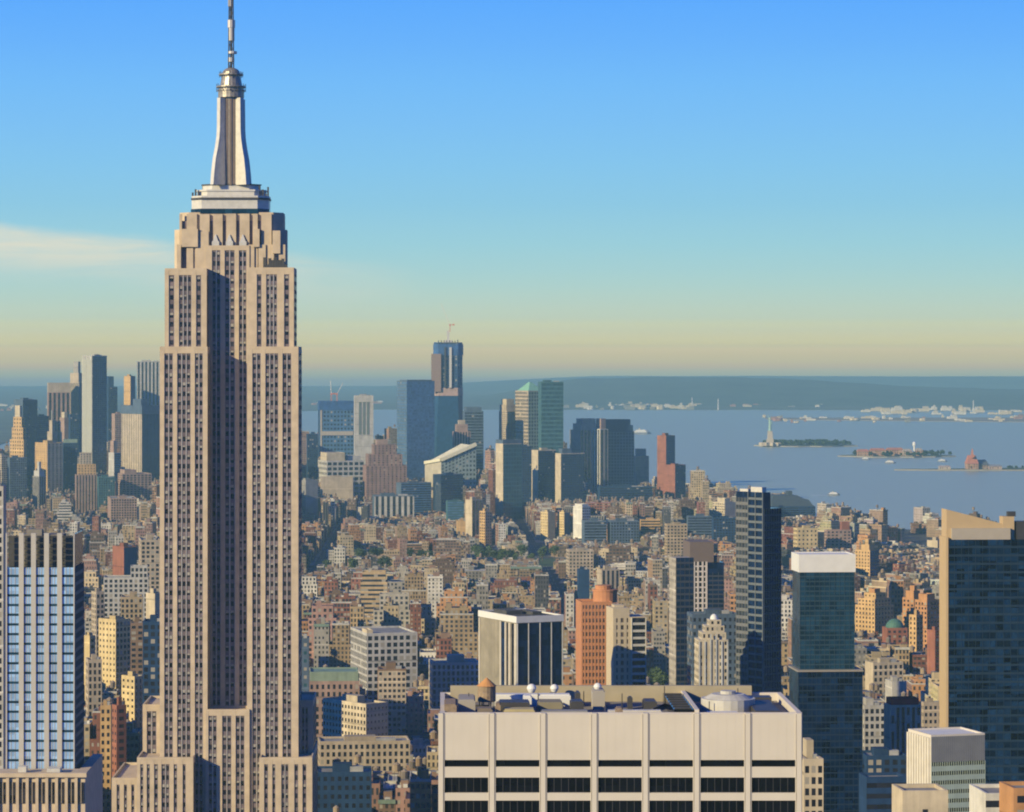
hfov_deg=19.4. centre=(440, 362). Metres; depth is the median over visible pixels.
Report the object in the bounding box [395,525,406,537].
city building
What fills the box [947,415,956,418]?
shore warehouse
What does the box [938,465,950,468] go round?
jetty pavilion
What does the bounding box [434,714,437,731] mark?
city building
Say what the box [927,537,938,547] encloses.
cream river block
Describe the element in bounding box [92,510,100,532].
city building
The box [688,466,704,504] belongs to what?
city building
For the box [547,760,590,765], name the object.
window
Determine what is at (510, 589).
city building
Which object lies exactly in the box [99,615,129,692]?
yellow lit building
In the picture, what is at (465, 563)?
city building
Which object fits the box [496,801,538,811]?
window
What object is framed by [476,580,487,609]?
city building
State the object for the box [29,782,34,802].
arcade window
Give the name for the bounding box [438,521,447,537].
city building
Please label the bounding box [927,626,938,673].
red brick slab
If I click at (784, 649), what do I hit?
city building
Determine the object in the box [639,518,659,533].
tan box building
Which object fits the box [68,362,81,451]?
pointed grey tower
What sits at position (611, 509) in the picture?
city building
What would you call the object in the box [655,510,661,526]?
city building
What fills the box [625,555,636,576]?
city building
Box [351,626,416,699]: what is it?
cream grid building
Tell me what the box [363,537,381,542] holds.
domed cream building
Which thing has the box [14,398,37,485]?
blue slab tower
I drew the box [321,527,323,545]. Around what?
city building
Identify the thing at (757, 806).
window
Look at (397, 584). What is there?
city building
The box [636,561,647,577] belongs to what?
city building
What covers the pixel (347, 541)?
city building
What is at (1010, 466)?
spit trees
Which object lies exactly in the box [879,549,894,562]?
city building
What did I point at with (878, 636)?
city building
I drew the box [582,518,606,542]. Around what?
navy long block
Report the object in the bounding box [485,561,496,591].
city building
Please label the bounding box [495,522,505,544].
city building
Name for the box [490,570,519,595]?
city building
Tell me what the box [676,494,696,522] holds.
city building
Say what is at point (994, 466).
ferry house
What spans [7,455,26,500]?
skyscraper
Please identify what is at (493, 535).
city building
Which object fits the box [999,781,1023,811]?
rust corner building
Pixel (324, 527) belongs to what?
city building
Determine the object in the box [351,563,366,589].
city building
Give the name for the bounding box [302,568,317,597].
city building
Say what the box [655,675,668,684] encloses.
street tree
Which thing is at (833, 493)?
ferry boat
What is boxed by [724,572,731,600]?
city building
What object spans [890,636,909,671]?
city building
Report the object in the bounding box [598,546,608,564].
city building
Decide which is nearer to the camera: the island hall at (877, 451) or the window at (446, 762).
the window at (446, 762)
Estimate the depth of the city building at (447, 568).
3184.32 m
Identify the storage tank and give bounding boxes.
[657,406,664,409]
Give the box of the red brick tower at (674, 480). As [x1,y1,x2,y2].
[664,463,685,498]
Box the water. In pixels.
[0,409,1023,529]
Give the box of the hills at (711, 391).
[466,377,1023,405]
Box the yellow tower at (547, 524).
[541,510,554,540]
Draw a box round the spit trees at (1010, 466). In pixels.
[971,465,1023,468]
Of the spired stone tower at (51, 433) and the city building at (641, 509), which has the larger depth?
the spired stone tower at (51, 433)
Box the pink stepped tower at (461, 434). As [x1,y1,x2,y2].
[452,420,469,447]
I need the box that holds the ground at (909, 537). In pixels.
[304,484,938,729]
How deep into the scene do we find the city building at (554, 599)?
2911.00 m
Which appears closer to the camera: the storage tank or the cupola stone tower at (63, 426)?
the cupola stone tower at (63, 426)
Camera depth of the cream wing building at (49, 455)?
5460.39 m
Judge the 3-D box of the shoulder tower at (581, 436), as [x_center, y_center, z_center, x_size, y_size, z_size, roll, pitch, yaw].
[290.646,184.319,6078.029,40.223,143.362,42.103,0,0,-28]
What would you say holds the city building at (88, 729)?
on the ground at (909, 537)
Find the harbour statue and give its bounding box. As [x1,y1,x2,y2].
[759,415,780,445]
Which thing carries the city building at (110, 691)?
on the ground at (909, 537)
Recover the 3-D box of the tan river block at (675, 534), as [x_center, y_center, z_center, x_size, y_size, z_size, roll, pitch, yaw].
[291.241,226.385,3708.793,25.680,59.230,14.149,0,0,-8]
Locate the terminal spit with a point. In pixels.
(1002, 469)
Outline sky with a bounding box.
[0,0,1023,385]
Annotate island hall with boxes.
[856,449,868,455]
[869,448,884,455]
[885,448,902,455]
[902,449,911,455]
[915,448,922,455]
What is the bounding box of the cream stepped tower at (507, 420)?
[499,399,514,438]
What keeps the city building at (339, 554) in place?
on the ground at (909, 537)
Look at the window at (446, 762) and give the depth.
560.63 m
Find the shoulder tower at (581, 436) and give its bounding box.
[570,418,595,479]
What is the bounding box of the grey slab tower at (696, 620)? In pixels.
[687,608,735,684]
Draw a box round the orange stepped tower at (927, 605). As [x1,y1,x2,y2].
[915,593,938,646]
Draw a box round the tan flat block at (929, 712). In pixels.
[921,698,938,727]
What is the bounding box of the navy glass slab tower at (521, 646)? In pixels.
[478,608,563,684]
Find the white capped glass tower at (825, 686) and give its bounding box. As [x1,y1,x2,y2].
[788,552,862,811]
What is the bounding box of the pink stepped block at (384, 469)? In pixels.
[363,439,406,501]
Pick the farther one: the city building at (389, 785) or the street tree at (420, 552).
the street tree at (420, 552)
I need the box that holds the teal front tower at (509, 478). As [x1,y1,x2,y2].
[496,439,521,518]
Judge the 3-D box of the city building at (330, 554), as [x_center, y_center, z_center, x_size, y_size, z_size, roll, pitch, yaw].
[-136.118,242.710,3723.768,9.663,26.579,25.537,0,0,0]
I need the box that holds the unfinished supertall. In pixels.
[431,330,462,457]
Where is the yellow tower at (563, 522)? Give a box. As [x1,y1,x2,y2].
[558,510,569,536]
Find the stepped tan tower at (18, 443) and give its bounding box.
[10,405,26,456]
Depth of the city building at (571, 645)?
2386.86 m
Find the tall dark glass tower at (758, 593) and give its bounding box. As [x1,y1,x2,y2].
[736,487,780,691]
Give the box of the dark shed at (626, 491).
[598,484,651,500]
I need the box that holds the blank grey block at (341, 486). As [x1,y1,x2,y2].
[320,475,352,511]
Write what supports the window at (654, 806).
in the white slab tower at (597, 747)
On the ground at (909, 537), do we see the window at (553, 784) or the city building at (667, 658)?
the city building at (667, 658)
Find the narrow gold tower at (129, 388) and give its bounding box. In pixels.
[124,374,134,404]
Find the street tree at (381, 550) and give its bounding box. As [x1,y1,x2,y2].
[377,547,383,555]
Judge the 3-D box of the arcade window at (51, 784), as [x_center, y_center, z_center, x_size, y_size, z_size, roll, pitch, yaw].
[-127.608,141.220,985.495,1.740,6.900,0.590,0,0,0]
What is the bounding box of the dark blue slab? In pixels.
[307,432,317,479]
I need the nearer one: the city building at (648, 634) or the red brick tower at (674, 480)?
the city building at (648, 634)
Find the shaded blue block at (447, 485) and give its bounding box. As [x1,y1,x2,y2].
[433,472,462,511]
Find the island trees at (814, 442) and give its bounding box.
[762,439,851,444]
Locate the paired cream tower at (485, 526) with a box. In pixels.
[479,508,491,545]
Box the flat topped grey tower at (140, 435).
[121,399,159,480]
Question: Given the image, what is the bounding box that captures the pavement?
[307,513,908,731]
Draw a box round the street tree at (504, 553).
[498,549,507,559]
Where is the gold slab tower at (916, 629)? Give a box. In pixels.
[909,610,922,651]
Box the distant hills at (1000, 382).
[371,376,1023,390]
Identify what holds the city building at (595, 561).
on the ground at (909, 537)
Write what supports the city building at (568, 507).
on the ground at (909, 537)
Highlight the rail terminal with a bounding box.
[965,448,978,468]
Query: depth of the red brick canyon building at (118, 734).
1601.72 m
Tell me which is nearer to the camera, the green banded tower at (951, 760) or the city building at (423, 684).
the green banded tower at (951, 760)
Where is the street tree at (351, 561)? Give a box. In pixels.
[348,557,358,567]
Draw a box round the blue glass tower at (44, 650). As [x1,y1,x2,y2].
[6,529,83,768]
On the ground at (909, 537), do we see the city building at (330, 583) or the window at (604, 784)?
the city building at (330, 583)
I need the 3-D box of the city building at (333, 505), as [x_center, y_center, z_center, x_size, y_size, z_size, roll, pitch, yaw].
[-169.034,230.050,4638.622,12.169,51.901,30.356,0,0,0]
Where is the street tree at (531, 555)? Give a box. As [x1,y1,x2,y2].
[527,553,535,558]
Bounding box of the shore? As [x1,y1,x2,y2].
[0,386,1023,444]
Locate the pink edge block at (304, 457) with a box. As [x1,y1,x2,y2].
[302,437,306,477]
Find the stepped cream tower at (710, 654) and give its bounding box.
[694,614,727,684]
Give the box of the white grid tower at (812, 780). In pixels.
[802,737,822,811]
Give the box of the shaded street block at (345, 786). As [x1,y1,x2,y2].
[318,762,371,811]
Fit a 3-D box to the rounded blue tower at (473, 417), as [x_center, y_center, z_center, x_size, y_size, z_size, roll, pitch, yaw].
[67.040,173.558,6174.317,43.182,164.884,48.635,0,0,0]
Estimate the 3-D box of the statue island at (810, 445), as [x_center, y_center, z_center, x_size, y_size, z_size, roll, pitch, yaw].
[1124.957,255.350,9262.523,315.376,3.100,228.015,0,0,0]
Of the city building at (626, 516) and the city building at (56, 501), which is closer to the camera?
the city building at (626, 516)
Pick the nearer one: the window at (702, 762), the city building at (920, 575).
the window at (702, 762)
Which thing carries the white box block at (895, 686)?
on the ground at (909, 537)
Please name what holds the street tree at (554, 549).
on the park lawn at (547, 561)
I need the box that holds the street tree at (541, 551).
[537,546,546,561]
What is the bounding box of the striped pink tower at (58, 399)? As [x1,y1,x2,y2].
[47,383,69,441]
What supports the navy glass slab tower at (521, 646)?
on the ground at (909, 537)
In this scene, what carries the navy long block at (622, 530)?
on the ground at (909, 537)
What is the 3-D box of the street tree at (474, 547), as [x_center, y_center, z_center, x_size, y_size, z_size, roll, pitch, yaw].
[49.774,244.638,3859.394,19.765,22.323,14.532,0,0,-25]
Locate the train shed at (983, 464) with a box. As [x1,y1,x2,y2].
[978,460,988,468]
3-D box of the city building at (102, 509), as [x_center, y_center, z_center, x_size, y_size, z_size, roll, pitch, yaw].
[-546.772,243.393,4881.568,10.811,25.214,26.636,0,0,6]
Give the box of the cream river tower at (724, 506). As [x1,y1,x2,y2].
[713,498,735,516]
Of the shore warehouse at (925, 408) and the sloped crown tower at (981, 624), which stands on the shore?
the shore warehouse at (925, 408)
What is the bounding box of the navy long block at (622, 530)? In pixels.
[608,518,638,543]
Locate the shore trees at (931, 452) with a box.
[853,450,952,455]
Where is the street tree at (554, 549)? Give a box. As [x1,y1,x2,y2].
[549,545,559,558]
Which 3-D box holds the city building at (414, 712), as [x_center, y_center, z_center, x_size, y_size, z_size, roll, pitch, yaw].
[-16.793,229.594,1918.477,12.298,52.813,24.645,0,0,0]
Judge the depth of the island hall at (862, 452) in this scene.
8180.00 m
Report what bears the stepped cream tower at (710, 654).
on the ground at (909, 537)
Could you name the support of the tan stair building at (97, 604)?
on the ground at (909, 537)
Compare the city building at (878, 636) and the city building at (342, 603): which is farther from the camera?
the city building at (878, 636)
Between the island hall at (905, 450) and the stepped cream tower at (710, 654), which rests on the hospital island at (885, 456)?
the island hall at (905, 450)
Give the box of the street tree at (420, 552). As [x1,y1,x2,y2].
[416,549,425,555]
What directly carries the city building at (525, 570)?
on the ground at (909, 537)
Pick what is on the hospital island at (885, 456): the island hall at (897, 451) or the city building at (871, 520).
the island hall at (897, 451)
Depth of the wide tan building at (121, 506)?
4754.56 m
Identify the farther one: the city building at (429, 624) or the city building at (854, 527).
the city building at (854, 527)
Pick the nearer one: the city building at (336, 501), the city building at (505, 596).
the city building at (505, 596)
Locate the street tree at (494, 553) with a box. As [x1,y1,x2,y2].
[489,549,498,556]
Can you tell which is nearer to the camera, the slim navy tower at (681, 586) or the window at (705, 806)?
the window at (705, 806)
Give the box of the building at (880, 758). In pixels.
[863,746,906,775]
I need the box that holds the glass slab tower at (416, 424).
[397,380,434,480]
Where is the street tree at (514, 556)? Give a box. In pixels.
[511,553,517,559]
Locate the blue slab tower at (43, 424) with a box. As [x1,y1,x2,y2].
[38,414,48,441]
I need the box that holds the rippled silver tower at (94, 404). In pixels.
[82,354,106,473]
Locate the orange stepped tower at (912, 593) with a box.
[903,585,919,640]
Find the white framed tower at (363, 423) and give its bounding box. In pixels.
[354,394,372,464]
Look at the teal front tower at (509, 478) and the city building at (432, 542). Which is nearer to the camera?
the city building at (432, 542)
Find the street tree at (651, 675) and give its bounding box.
[646,666,661,681]
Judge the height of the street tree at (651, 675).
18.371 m
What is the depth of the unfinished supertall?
5950.00 m
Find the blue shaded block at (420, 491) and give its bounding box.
[396,481,430,512]
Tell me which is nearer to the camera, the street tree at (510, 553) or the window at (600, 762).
the window at (600, 762)
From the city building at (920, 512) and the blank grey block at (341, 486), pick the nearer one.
the city building at (920, 512)
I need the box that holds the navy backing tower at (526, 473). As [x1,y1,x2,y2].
[522,444,531,515]
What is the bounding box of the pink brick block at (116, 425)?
[112,412,120,451]
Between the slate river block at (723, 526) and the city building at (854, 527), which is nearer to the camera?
the city building at (854, 527)
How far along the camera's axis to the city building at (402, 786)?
1474.00 m
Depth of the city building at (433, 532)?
4035.01 m
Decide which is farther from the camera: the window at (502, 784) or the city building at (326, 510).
the city building at (326, 510)
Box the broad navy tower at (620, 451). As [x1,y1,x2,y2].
[606,419,633,485]
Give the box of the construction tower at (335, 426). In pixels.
[318,401,353,456]
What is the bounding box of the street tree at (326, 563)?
[322,560,331,566]
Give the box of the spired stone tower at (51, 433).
[47,410,56,441]
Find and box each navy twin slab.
[532,448,555,502]
[555,448,584,503]
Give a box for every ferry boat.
[634,428,650,433]
[828,491,839,494]
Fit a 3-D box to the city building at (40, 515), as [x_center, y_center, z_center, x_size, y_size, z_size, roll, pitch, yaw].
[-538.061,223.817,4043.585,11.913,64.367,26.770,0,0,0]
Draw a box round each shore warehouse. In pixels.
[583,403,592,408]
[625,405,634,409]
[806,417,815,420]
[871,407,881,410]
[891,406,899,410]
[891,410,900,413]
[919,406,928,410]
[940,406,950,410]
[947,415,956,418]
[954,411,965,414]
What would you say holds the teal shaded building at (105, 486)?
on the ground at (909, 537)
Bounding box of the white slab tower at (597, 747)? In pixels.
[438,677,801,811]
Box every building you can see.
[0,454,9,498]
[0,754,102,811]
[6,498,21,514]
[6,506,16,528]
[17,510,18,528]
[19,513,27,527]
[27,517,34,526]
[35,440,62,492]
[35,505,46,528]
[43,517,52,532]
[53,492,67,508]
[57,497,72,521]
[63,439,76,492]
[69,509,82,524]
[70,520,79,535]
[75,452,96,512]
[82,553,99,574]
[84,567,101,590]
[84,587,90,604]
[84,632,94,700]
[84,716,92,762]
[85,585,100,592]
[85,614,90,634]
[86,512,92,523]
[86,654,101,718]
[89,531,104,554]
[90,697,112,756]
[91,588,103,656]
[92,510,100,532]
[97,475,114,509]
[99,505,107,517]
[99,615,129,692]
[100,540,108,561]
[100,699,111,811]
[102,680,120,701]
[104,565,148,619]
[105,549,112,566]
[108,440,120,480]
[108,495,136,519]
[112,697,125,776]
[113,542,136,574]
[116,469,151,500]
[121,591,142,620]
[121,671,142,726]
[130,617,142,673]
[139,533,159,592]
[143,614,159,703]
[146,588,159,618]
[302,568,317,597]
[305,523,316,556]
[308,595,337,663]
[309,667,359,740]
[314,617,329,666]
[315,525,321,548]
[317,540,319,552]
[317,579,338,590]
[318,452,363,501]
[318,734,409,773]
[321,497,331,517]
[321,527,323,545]
[322,513,330,534]
[323,499,328,538]
[323,525,325,542]
[323,693,387,735]
[324,573,338,599]
[326,548,333,564]
[328,495,334,528]
[329,589,342,602]
[329,617,350,666]
[331,564,341,588]
[331,586,359,620]
[334,545,345,567]
[335,500,338,523]
[338,529,353,555]
[339,497,343,513]
[341,516,356,530]
[342,573,352,588]
[347,496,358,517]
[347,521,360,546]
[350,597,363,641]
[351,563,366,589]
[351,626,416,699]
[354,754,361,764]
[358,673,366,698]
[360,570,387,614]
[361,499,369,521]
[362,496,371,515]
[362,519,375,539]
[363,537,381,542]
[372,493,413,516]
[372,774,382,811]
[373,589,409,626]
[375,519,382,542]
[377,661,405,735]
[378,790,395,811]
[381,596,400,625]
[382,555,394,567]
[383,773,400,791]
[384,424,396,447]
[384,527,393,542]
[388,573,404,591]
[388,762,409,780]
[393,555,405,569]
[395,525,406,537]
[396,558,409,578]
[396,769,409,811]
[402,568,425,602]
[403,760,417,770]
[405,624,412,629]
[405,770,437,811]
[406,679,423,738]
[408,523,416,541]
[409,599,434,634]
[410,599,420,639]
[410,738,430,757]
[410,743,417,767]
[410,756,431,811]
[411,557,421,569]
[417,527,427,541]
[417,634,432,657]
[417,656,428,677]
[418,673,428,725]
[420,637,435,663]
[421,607,423,634]
[421,636,434,645]
[422,552,434,567]
[424,443,476,489]
[424,564,437,602]
[425,524,437,537]
[427,572,442,618]
[427,709,439,731]
[427,730,437,769]
[429,654,478,708]
[430,536,447,553]
[431,739,437,745]
[432,555,456,586]
[432,784,437,811]
[434,533,460,562]
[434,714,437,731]
[435,598,477,658]
[436,586,470,628]
[436,625,450,658]
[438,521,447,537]
[452,572,463,593]
[453,564,465,580]
[456,568,466,593]
[458,566,484,586]
[459,532,474,556]
[461,553,469,568]
[463,533,469,555]
[465,652,472,657]
[466,491,485,503]
[474,485,483,507]
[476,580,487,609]
[480,475,487,490]
[485,445,493,472]
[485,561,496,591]
[486,487,494,513]
[488,464,495,494]
[488,588,503,609]
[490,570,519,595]
[492,526,494,545]
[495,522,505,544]
[496,589,510,600]
[497,539,510,548]
[497,561,510,578]
[500,578,529,595]
[506,523,517,534]
[509,556,536,565]
[510,558,541,578]
[514,590,533,607]
[528,579,533,593]
[534,509,557,535]
[534,571,548,608]
[536,520,540,538]
[549,594,560,613]
[552,539,575,542]
[553,558,558,568]
[554,603,567,651]
[556,558,563,572]
[558,554,565,577]
[562,499,574,512]
[563,655,571,668]
[563,666,571,684]
[564,579,573,587]
[564,581,573,626]
[567,581,576,589]
[567,616,575,640]
[568,638,575,657]
[570,512,572,534]
[572,660,575,684]
[585,496,609,514]
[587,490,595,501]
[590,513,605,519]
[594,555,597,566]
[597,565,619,588]
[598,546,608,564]
[605,502,623,518]
[606,540,633,564]
[608,557,637,577]
[609,509,622,519]
[617,585,629,613]
[620,514,633,519]
[624,571,642,590]
[625,499,632,515]
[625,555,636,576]
[630,597,642,605]
[632,583,642,597]
[634,449,648,484]
[636,542,651,551]
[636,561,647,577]
[637,501,653,512]
[638,496,644,518]
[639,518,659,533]
[640,536,651,546]
[643,576,659,610]
[645,504,652,518]
[646,621,650,642]
[646,641,653,684]
[648,550,661,594]
[648,581,657,610]
[649,609,668,637]
[651,627,664,670]
[652,533,658,554]
[652,596,667,642]
[654,496,662,510]
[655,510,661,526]
[658,555,667,588]
[662,504,670,532]
[665,643,668,683]
[671,513,684,522]
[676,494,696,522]
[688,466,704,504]
[697,497,704,514]
[701,479,708,514]
[709,488,716,498]
[713,481,733,493]
[721,549,733,573]
[723,490,735,497]
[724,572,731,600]
[724,592,726,609]
[727,582,735,612]
[730,557,735,575]
[770,491,814,517]
[781,521,801,538]
[781,547,791,561]
[781,565,791,587]
[781,594,791,635]
[781,639,787,665]
[781,665,788,684]
[782,555,790,565]
[793,525,817,550]
[817,502,831,511]
[818,513,839,530]
[818,531,823,548]
[821,513,837,521]
[824,521,850,548]
[827,502,854,519]
[841,509,857,521]
[850,517,859,538]
[854,508,867,517]
[855,630,880,645]
[856,534,874,548]
[857,517,868,527]
[859,524,877,539]
[859,772,906,811]
[861,514,877,523]
[862,539,879,554]
[863,651,896,672]
[863,683,884,703]
[863,746,906,775]
[864,643,894,655]
[865,658,902,693]
[866,568,885,579]
[868,577,893,596]
[869,631,881,641]
[870,505,887,524]
[870,522,887,542]
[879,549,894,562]
[880,545,906,550]
[882,619,906,643]
[884,696,920,754]
[886,555,915,572]
[886,565,908,578]
[887,570,903,618]
[888,527,897,541]
[888,535,896,540]
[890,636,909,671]
[892,524,904,541]
[892,783,947,811]
[895,613,902,622]
[901,573,912,596]
[907,674,924,703]
[909,563,930,584]
[909,647,926,673]
[910,521,921,533]
[913,574,929,587]
[913,584,930,592]
[914,506,929,522]
[921,672,938,700]
[922,523,926,533]
[923,512,940,522]
[927,514,940,536]
[931,681,938,700]
[932,582,938,598]
[969,784,998,811]
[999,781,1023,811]
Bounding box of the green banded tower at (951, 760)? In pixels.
[907,727,984,811]
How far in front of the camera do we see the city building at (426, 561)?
3551.00 m
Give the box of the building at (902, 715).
[884,696,920,754]
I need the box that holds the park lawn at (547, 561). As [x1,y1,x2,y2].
[472,558,564,565]
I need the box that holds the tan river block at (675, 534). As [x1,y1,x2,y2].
[664,522,686,555]
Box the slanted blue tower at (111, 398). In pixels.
[107,376,116,441]
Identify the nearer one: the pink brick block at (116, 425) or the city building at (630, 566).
the city building at (630, 566)
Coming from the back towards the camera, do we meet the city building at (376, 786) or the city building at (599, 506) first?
the city building at (599, 506)
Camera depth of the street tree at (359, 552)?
3859.05 m
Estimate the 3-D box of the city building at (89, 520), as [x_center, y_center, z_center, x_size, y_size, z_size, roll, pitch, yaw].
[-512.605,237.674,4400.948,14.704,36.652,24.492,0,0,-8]
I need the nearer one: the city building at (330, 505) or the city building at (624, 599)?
the city building at (624, 599)
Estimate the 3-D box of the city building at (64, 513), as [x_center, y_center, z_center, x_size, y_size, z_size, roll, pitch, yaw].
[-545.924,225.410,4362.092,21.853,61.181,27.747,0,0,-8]
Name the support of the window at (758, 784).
in the white slab tower at (597, 747)
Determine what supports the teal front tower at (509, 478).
on the ground at (909, 537)
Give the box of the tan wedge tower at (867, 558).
[855,539,878,575]
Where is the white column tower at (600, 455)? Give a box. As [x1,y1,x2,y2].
[592,418,607,491]
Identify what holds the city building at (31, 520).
on the ground at (909, 537)
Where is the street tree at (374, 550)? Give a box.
[368,547,378,554]
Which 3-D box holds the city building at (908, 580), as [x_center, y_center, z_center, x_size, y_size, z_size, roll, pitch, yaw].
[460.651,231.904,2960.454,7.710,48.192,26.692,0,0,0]
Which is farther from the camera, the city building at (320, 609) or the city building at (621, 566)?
the city building at (621, 566)
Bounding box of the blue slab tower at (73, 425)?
[68,412,78,457]
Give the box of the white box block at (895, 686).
[885,676,906,702]
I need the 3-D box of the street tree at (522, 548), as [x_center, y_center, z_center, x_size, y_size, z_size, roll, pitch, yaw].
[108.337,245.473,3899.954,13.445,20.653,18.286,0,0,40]
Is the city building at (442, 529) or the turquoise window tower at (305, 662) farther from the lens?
the city building at (442, 529)
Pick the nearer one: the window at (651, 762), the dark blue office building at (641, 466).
the window at (651, 762)
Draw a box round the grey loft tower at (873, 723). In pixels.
[863,697,883,749]
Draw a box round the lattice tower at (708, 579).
[683,539,723,610]
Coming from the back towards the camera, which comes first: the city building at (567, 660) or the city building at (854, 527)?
the city building at (854, 527)
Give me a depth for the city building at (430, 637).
2435.61 m
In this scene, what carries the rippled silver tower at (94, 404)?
on the ground at (909, 537)
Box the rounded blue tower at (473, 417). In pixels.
[463,407,482,471]
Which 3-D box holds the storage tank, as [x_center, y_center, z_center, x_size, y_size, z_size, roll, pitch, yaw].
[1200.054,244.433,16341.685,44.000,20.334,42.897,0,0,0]
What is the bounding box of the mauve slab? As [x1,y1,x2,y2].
[302,478,317,514]
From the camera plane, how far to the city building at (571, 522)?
4382.40 m
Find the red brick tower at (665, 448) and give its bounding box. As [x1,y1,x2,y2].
[657,433,674,497]
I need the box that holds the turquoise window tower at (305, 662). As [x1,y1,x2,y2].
[302,634,308,691]
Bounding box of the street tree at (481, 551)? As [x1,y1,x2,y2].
[476,548,486,558]
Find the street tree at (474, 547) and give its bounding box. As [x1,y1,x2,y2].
[470,545,482,556]
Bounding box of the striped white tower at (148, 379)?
[137,360,159,404]
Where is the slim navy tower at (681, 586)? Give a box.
[669,556,693,684]
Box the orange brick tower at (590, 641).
[576,584,617,684]
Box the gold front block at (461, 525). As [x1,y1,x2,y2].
[456,519,465,535]
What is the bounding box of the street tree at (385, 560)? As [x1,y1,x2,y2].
[379,555,391,566]
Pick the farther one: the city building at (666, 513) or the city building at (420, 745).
the city building at (666, 513)
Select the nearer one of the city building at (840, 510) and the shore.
the city building at (840, 510)
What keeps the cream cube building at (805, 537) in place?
on the ground at (909, 537)
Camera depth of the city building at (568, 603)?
2466.62 m
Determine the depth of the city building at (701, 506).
4351.00 m
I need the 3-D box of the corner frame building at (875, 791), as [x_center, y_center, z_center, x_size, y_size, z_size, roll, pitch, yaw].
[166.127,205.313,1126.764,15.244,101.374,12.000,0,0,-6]
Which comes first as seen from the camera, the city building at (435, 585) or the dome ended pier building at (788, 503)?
the city building at (435, 585)
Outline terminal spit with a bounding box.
[894,468,1023,470]
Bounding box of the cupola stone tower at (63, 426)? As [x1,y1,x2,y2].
[60,412,67,442]
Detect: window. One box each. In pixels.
[0,782,5,802]
[10,782,14,802]
[20,782,24,802]
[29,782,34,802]
[39,782,44,802]
[49,782,54,802]
[59,782,63,802]
[69,782,73,802]
[78,782,83,802]
[226,99,234,184]
[444,760,487,765]
[444,778,487,791]
[444,801,487,811]
[496,760,538,765]
[496,778,538,791]
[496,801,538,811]
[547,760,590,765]
[547,778,590,791]
[547,801,590,811]
[598,760,641,765]
[598,778,641,791]
[598,801,641,811]
[649,760,692,765]
[649,778,692,791]
[649,801,692,811]
[700,760,743,765]
[700,778,743,791]
[700,801,743,811]
[752,760,794,765]
[752,778,794,791]
[752,801,794,811]
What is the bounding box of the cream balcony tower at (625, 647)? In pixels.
[606,604,645,684]
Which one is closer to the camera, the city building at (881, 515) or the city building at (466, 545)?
the city building at (466, 545)
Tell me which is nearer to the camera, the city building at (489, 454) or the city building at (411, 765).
the city building at (411, 765)
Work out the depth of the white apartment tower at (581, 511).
4256.86 m
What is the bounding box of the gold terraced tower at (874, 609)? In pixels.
[855,588,893,633]
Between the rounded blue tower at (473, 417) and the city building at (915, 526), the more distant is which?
the rounded blue tower at (473, 417)
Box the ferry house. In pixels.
[988,464,1001,468]
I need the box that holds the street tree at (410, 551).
[406,547,415,555]
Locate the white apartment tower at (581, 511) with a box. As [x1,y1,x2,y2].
[573,503,589,538]
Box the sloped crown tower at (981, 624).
[939,508,1023,783]
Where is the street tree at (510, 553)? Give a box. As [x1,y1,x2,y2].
[507,549,518,557]
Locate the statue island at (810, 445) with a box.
[754,444,857,446]
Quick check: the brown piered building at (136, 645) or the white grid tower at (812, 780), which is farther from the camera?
the brown piered building at (136, 645)
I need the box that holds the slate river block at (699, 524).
[686,514,711,538]
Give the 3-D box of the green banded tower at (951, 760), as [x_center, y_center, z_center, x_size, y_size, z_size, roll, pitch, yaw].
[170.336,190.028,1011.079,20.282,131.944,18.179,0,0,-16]
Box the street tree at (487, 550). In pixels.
[483,545,491,557]
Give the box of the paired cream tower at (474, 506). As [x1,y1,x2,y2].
[466,497,482,536]
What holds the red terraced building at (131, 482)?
on the ground at (909, 537)
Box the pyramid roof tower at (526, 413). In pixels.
[515,382,537,449]
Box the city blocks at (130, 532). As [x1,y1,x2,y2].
[0,430,996,811]
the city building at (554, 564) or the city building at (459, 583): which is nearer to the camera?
the city building at (459, 583)
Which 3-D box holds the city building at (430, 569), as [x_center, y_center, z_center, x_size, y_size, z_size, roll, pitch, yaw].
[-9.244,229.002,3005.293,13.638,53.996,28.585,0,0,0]
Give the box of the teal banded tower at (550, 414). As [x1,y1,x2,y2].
[538,380,562,452]
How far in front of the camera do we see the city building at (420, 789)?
1343.52 m
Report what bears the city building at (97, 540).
on the ground at (909, 537)
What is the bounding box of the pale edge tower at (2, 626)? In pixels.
[0,483,5,768]
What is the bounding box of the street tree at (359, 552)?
[354,548,363,555]
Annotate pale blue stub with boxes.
[446,499,463,519]
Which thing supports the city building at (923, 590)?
on the ground at (909, 537)
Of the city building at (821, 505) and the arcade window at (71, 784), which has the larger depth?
the city building at (821, 505)
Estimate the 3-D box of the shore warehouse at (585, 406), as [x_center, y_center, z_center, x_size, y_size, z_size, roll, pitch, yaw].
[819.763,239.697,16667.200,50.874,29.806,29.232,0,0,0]
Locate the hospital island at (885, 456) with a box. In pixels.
[838,454,955,457]
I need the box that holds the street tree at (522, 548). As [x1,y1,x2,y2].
[516,544,527,558]
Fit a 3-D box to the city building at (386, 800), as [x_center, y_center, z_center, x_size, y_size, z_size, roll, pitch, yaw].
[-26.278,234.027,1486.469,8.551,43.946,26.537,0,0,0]
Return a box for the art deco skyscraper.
[112,0,317,811]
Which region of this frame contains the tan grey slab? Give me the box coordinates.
[566,548,593,577]
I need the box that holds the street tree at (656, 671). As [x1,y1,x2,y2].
[652,667,668,682]
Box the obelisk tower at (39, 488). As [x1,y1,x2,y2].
[33,461,45,508]
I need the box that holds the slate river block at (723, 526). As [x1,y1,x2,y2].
[712,516,735,543]

